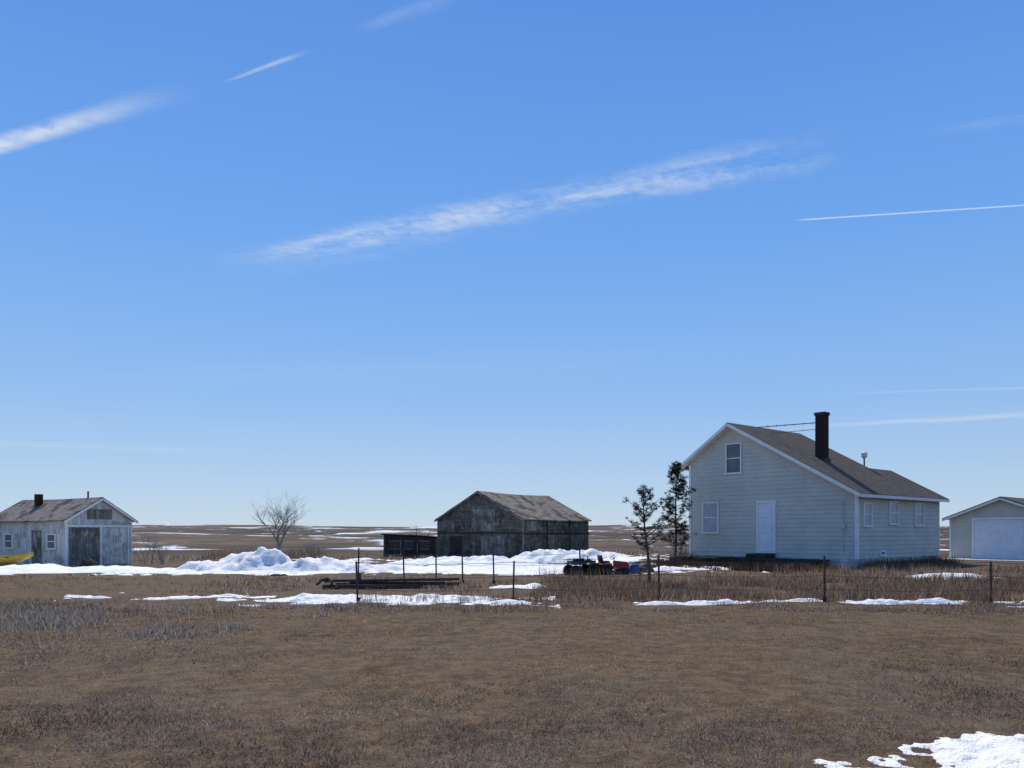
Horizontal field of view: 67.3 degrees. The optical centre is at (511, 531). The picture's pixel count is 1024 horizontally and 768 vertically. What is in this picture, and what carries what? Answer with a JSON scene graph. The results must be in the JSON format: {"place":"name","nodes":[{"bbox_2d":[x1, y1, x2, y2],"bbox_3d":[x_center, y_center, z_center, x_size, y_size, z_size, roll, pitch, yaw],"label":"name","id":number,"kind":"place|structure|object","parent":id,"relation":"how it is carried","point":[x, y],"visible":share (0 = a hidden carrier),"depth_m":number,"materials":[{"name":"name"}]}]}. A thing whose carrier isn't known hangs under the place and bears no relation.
{"place":"outdoors","nodes":[
{"label":"outdoors","id":0,"kind":"place"},
{"bbox_2d":[0,599,356,664],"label":"tall grey grass","id":1,"kind":"structure","parent":0,"point":[71,611],"depth_m":13.92,"materials":[{"name":"grey plant"}]},
{"bbox_2d":[198,574,556,596],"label":"tall brown grass","id":2,"kind":"structure","parent":0,"point":[284,587],"depth_m":22.59,"materials":[{"name":"brown plant"}]},
{"bbox_2d":[0,524,1023,767],"bbox_3d":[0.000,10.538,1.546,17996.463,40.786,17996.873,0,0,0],"label":"ground","id":3,"kind":"structure","parent":0,"point":[191,540],"depth_m":8.92,"materials":[{"name":"brown plant"}]},
{"bbox_2d":[0,552,33,565],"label":"yellow boat","id":4,"kind":"object","parent":3,"relation":"on","point":[5,560],"visible":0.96,"depth_m":39.82,"materials":[{"name":"paint"}]},
{"bbox_2d":[0,491,138,566],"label":"white farm shed","id":5,"kind":"structure","parent":3,"relation":"on","point":[70,532],"depth_m":45.78,"materials":[{"name":"white wood"}]},
{"bbox_2d":[3,534,12,548],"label":"shed window","id":6,"kind":"structure","parent":5,"relation":"in","point":[8,538],"depth_m":47.01,"materials":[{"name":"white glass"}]},
{"bbox_2d":[31,530,40,563],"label":"side door","id":7,"kind":"structure","parent":5,"relation":"in","point":[35,534],"depth_m":45.43,"materials":[{"name":"grey wood"}]},
{"bbox_2d":[46,534,56,549],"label":"shed window","id":8,"kind":"structure","parent":5,"relation":"in","point":[50,538],"depth_m":44.69,"materials":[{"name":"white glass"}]},
{"bbox_2d":[69,527,99,564],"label":"plank doors","id":9,"kind":"structure","parent":5,"relation":"in","point":[83,542],"depth_m":44.80,"materials":[{"name":"grey wood"}]},
{"bbox_2d":[102,529,126,563],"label":"garage door","id":10,"kind":"structure","parent":5,"relation":"in","point":[114,551],"depth_m":46.44,"materials":[{"name":"grey wood"}]},
{"bbox_2d":[0,563,176,574],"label":"snow field","id":11,"kind":"structure","parent":3,"relation":"on","point":[29,568],"depth_m":34.78,"materials":[{"name":"white snow"}]},
{"bbox_2d":[78,558,98,566],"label":"scrap pile","id":12,"kind":"object","parent":3,"relation":"on","point":[89,562],"visible":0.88,"depth_m":42.04,"materials":[{"name":"grey"}]},
{"bbox_2d":[0,591,236,648],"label":"dry weed stems","id":13,"kind":"object","parent":3,"relation":"on","point":[128,615],"visible":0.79,"depth_m":13.69,"materials":[{"name":"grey plant"}]},
{"bbox_2d":[0,573,278,595],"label":"dry weeds","id":14,"kind":"object","parent":3,"relation":"on","point":[26,576],"visible":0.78,"depth_m":24.52,"materials":[{"name":"brown plant"}]},
{"bbox_2d":[122,527,163,564],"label":"bare shrub","id":15,"kind":"object","parent":3,"relation":"on","point":[153,545],"visible":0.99,"depth_m":47.03,"materials":[{"name":"brown plant"}]},
{"bbox_2d":[153,538,169,563],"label":"bare shrub","id":16,"kind":"object","parent":3,"relation":"on","point":[162,560],"visible":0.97,"depth_m":47.82,"materials":[{"name":"brown plant"}]},
{"bbox_2d":[64,592,276,599],"bbox_3d":[-8.390,1.617,18.255,5.220,0.212,3.510,0,0,0],"label":"snow strip","id":17,"kind":"object","parent":3,"relation":"on","point":[181,597],"visible":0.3,"depth_m":18.60,"materials":[{"name":"white snow"}]},
{"bbox_2d":[249,492,312,549],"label":"bare tree","id":18,"kind":"object","parent":3,"relation":"on","point":[286,521],"visible":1,"depth_m":55.87,"materials":[{"name":"brown plant"}]},
{"bbox_2d":[198,543,367,558],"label":"dry brush","id":19,"kind":"object","parent":3,"relation":"on","point":[291,552],"visible":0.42,"depth_m":58.99,"materials":[{"name":"brown plant"}]},
{"bbox_2d":[297,542,319,557],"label":"bare shrub","id":20,"kind":"object","parent":3,"relation":"on","point":[307,548],"visible":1,"depth_m":56.82,"materials":[{"name":"brown plant"}]},
{"bbox_2d":[316,573,458,588],"bbox_3d":[-3.518,1.419,21.817,4.038,0.522,0.850,0,0,-4],"label":"timber pile","id":21,"kind":"object","parent":3,"relation":"on","point":[377,583],"visible":0.92,"depth_m":21.62,"materials":[{"name":"brown wood"}]},
{"bbox_2d":[216,593,559,607],"bbox_3d":[-2.885,1.593,17.808,7.830,0.282,4.815,0,0,0],"label":"snow strip","id":22,"kind":"object","parent":3,"relation":"on","point":[301,598],"visible":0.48,"depth_m":17.72,"materials":[{"name":"white snow"}]},
{"bbox_2d":[381,527,436,557],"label":"derelict cabin","id":23,"kind":"object","parent":3,"relation":"on","point":[414,545],"visible":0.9,"depth_m":60.21,"materials":[{"name":"black wood"}]},
{"bbox_2d":[390,542,429,548],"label":"empty windows","id":24,"kind":"structure","parent":23,"relation":"in","point":[393,545],"depth_m":60.18,"materials":[{"name":"black glass"}]},
{"bbox_2d":[132,549,687,562],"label":"dry weeds","id":25,"kind":"object","parent":3,"relation":"on","point":[171,557],"visible":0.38,"depth_m":56.39,"materials":[{"name":"brown plant"}]},
{"bbox_2d":[69,547,768,575],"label":"snow field","id":26,"kind":"structure","parent":3,"relation":"on","point":[263,561],"depth_m":35.07,"materials":[{"name":"white snow"}]},
{"bbox_2d":[358,548,580,583],"bbox_3d":[-1.696,1.211,24.282,7.631,1.439,2.026,0,0,11],"label":"wire fence","id":27,"kind":"object","parent":3,"relation":"on","point":[462,564],"visible":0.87,"depth_m":23.85,"materials":[{"name":"metal"}]},
{"bbox_2d":[0,677,1021,767],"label":"stubble grass","id":28,"kind":"structure","parent":3,"relation":"on","point":[572,684],"depth_m":6.83,"materials":[{"name":"brown plant"}]},
{"bbox_2d":[434,491,591,557],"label":"weathered barn","id":29,"kind":"structure","parent":3,"relation":"on","point":[484,523],"depth_m":57.73,"materials":[{"name":"grey wood"}]},
{"bbox_2d":[450,536,461,555],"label":"barn door","id":30,"kind":"structure","parent":29,"relation":"in","point":[455,541],"depth_m":58.50,"materials":[{"name":"black wood"}]},
{"bbox_2d":[490,583,548,588],"bbox_3d":[0.500,1.602,23.000,4.000,0.265,6.000,0,0,0],"label":"snow patch","id":31,"kind":"object","parent":3,"relation":"on","point":[528,586],"visible":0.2,"depth_m":21.95,"materials":[{"name":"white snow"}]},
{"bbox_2d":[563,555,598,574],"bbox_3d":[2.696,1.306,30.198,1.322,0.819,0.792,0,0,-25],"label":"quad bike","id":32,"kind":"object","parent":3,"relation":"on","point":[584,567],"visible":0.82,"depth_m":30.05,"materials":[{"name":"black rubber"}]},
{"bbox_2d":[595,555,628,574],"bbox_3d":[3.972,1.304,30.408,1.309,0.805,0.816,0,0,-20],"label":"lawn tractor","id":33,"kind":"object","parent":3,"relation":"on","point":[622,568],"visible":0.85,"depth_m":30.20,"materials":[{"name":"red metal"}]},
{"bbox_2d":[628,562,638,573],"bbox_3d":[4.850,1.451,30.900,0.600,0.479,0.600,0,0,0],"label":"blue tarp bundle","id":34,"kind":"object","parent":3,"relation":"on","point":[635,568],"visible":0.59,"depth_m":30.68,"materials":[{"name":"blue plastic"}]},
{"bbox_2d":[638,563,654,571],"bbox_3d":[5.400,1.480,32.000,1.000,0.402,0.800,0,0,0],"label":"junk heap","id":35,"kind":"object","parent":3,"relation":"on","point":[642,565],"visible":0.36,"depth_m":31.70,"materials":[{"name":"metal"}]},
{"bbox_2d":[623,483,670,581],"bbox_3d":[4.057,0.116,23.153,1.394,3.185,1.310,0,0,21],"label":"pine sapling","id":36,"kind":"object","parent":3,"relation":"on","point":[642,493],"visible":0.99,"depth_m":23.17,"materials":[{"name":"green plant"}]},
{"bbox_2d":[657,460,697,555],"bbox_3d":[8.401,-0.992,39.194,2.214,5.373,2.175,0,0,0],"label":"pine tree","id":37,"kind":"object","parent":3,"relation":"on","point":[675,471],"visible":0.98,"depth_m":39.07,"materials":[{"name":"green plant"}]},
{"bbox_2d":[671,543,688,552],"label":"bare shrub","id":38,"kind":"object","parent":3,"relation":"on","point":[682,546],"visible":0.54,"depth_m":63.94,"materials":[{"name":"brown plant"}]},
{"bbox_2d":[663,547,704,561],"bbox_3d":[8.071,1.244,36.520,1.955,1.062,1.703,0,0,-28],"label":"brush pile","id":39,"kind":"object","parent":3,"relation":"on","point":[684,556],"visible":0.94,"depth_m":36.54,"materials":[{"name":"brown plant"}]},
{"bbox_2d":[355,555,1018,602],"bbox_3d":[7.391,1.226,17.549,21.901,1.378,0.368,0,0,0],"label":"wire fence","id":40,"kind":"object","parent":3,"relation":"on","point":[824,561],"visible":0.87,"depth_m":17.59,"materials":[{"name":"metal"}]},
{"bbox_2d":[355,580,1023,603],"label":"fence line weeds","id":41,"kind":"object","parent":3,"relation":"on","point":[769,598],"visible":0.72,"depth_m":17.73,"materials":[{"name":"brown plant"}]},
{"bbox_2d":[628,558,843,572],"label":"dead garden plants","id":42,"kind":"object","parent":3,"relation":"on","point":[736,566],"visible":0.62,"depth_m":32.84,"materials":[{"name":"brown plant"}]},
{"bbox_2d":[523,573,1023,600],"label":"tall brown grass","id":43,"kind":"structure","parent":3,"relation":"on","point":[712,582],"depth_m":20.67,"materials":[{"name":"brown plant"}]},
{"bbox_2d":[534,561,1023,595],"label":"dry weed stems","id":44,"kind":"object","parent":3,"relation":"on","point":[707,573],"visible":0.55,"depth_m":24.59,"materials":[{"name":"brown plant"}]},
{"bbox_2d":[669,411,949,567],"bbox_3d":[14.936,-1.900,39.695,11.268,8.000,9.989,0,0,-40],"label":"farmhouse","id":45,"kind":"object","parent":3,"relation":"on","point":[759,494],"visible":0.93,"depth_m":37.44,"materials":[{"name":"paint"}]},
{"bbox_2d":[701,502,719,533],"bbox_3d":[10.297,-0.740,39.912,0.105,1.640,1.060,0,0,-40],"label":"downstairs window","id":46,"kind":"structure","parent":45,"relation":"in","point":[710,510],"depth_m":39.92,"materials":[{"name":"grey glass"}]},
{"bbox_2d":[724,442,741,474],"bbox_3d":[11.183,-3.710,38.840,0.105,1.580,1.000,0,0,-40],"label":"upstairs window","id":47,"kind":"structure","parent":45,"relation":"in","point":[733,451],"depth_m":38.86,"materials":[{"name":"white glass"}]},
{"bbox_2d":[758,503,772,550],"bbox_3d":[12.356,-0.245,37.423,0.097,2.330,0.840,0,0,-40],"label":"entry door","id":48,"kind":"structure","parent":45,"relation":"in","point":[765,510],"depth_m":37.44,"materials":[{"name":"white wood"}]},
{"bbox_2d":[863,502,872,526],"bbox_3d":[15.975,-0.770,34.525,0.840,1.100,0.100,0,0,-40],"label":"side window","id":49,"kind":"structure","parent":45,"relation":"in","point":[867,507],"depth_m":34.53,"materials":[{"name":"white glass"}]},
{"bbox_2d":[879,550,886,556],"bbox_3d":[17.100,0.990,35.455,0.560,0.280,0.100,0,0,-40],"label":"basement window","id":50,"kind":"structure","parent":45,"relation":"in","point":[883,552],"depth_m":35.39,"materials":[{"name":"white glass"}]},
{"bbox_2d":[888,501,899,524],"bbox_3d":[17.960,-0.885,36.166,0.990,1.130,0.100,0,0,-40],"label":"side window","id":51,"kind":"structure","parent":45,"relation":"in","point":[893,510],"depth_m":36.17,"materials":[{"name":"white glass"}]},
{"bbox_2d":[914,502,924,526],"bbox_3d":[20.087,-0.860,37.925,1.110,1.180,0.100,0,0,-40],"label":"side window","id":52,"kind":"structure","parent":45,"relation":"in","point":[918,507],"depth_m":37.90,"materials":[{"name":"white glass"}]},
{"bbox_2d":[634,598,1023,606],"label":"snow strip","id":53,"kind":"object","parent":3,"relation":"on","point":[867,601],"visible":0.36,"depth_m":17.12,"materials":[{"name":"white snow"}]},
{"bbox_2d":[859,553,964,568],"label":"wall side weeds","id":54,"kind":"object","parent":3,"relation":"on","point":[934,561],"depth_m":35.94,"materials":[{"name":"brown plant"}]},
{"bbox_2d":[814,731,1023,767],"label":"snow patch","id":55,"kind":"object","parent":3,"relation":"on","point":[978,749],"visible":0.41,"depth_m":5.42,"materials":[{"name":"white snow"}]},
{"bbox_2d":[900,573,1001,579],"bbox_3d":[15.100,1.578,26.920,5.200,0.288,5.840,0,0,0],"label":"snow patch","id":56,"kind":"object","parent":3,"relation":"on","point":[956,574],"visible":0.17,"depth_m":26.67,"materials":[{"name":"white snow"}]},
{"bbox_2d":[942,496,1023,561],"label":"white garage","id":57,"kind":"structure","parent":3,"relation":"on","point":[991,530],"depth_m":45.26,"materials":[{"name":"paint"}]},
{"bbox_2d":[974,520,1023,559],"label":"overhead door","id":58,"kind":"structure","parent":57,"relation":"in","point":[993,539],"depth_m":44.90,"materials":[{"name":"white metal"}]},
{"bbox_2d":[0,600,1023,614],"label":"tall grey grass","id":59,"kind":"structure","parent":0,"point":[988,606],"depth_m":15.92,"materials":[{"name":"plant"}]},
{"bbox_2d":[0,0,1023,526],"label":"sky","id":60,"kind":"structure","parent":0,"point":[376,263],"materials":[{"name":"blue"}]},
{"bbox_2d":[767,562,1023,583],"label":"tall brown grass","id":61,"kind":"structure","parent":0,"point":[897,572],"depth_m":28.97,"materials":[{"name":"brown plant"}]}
]}

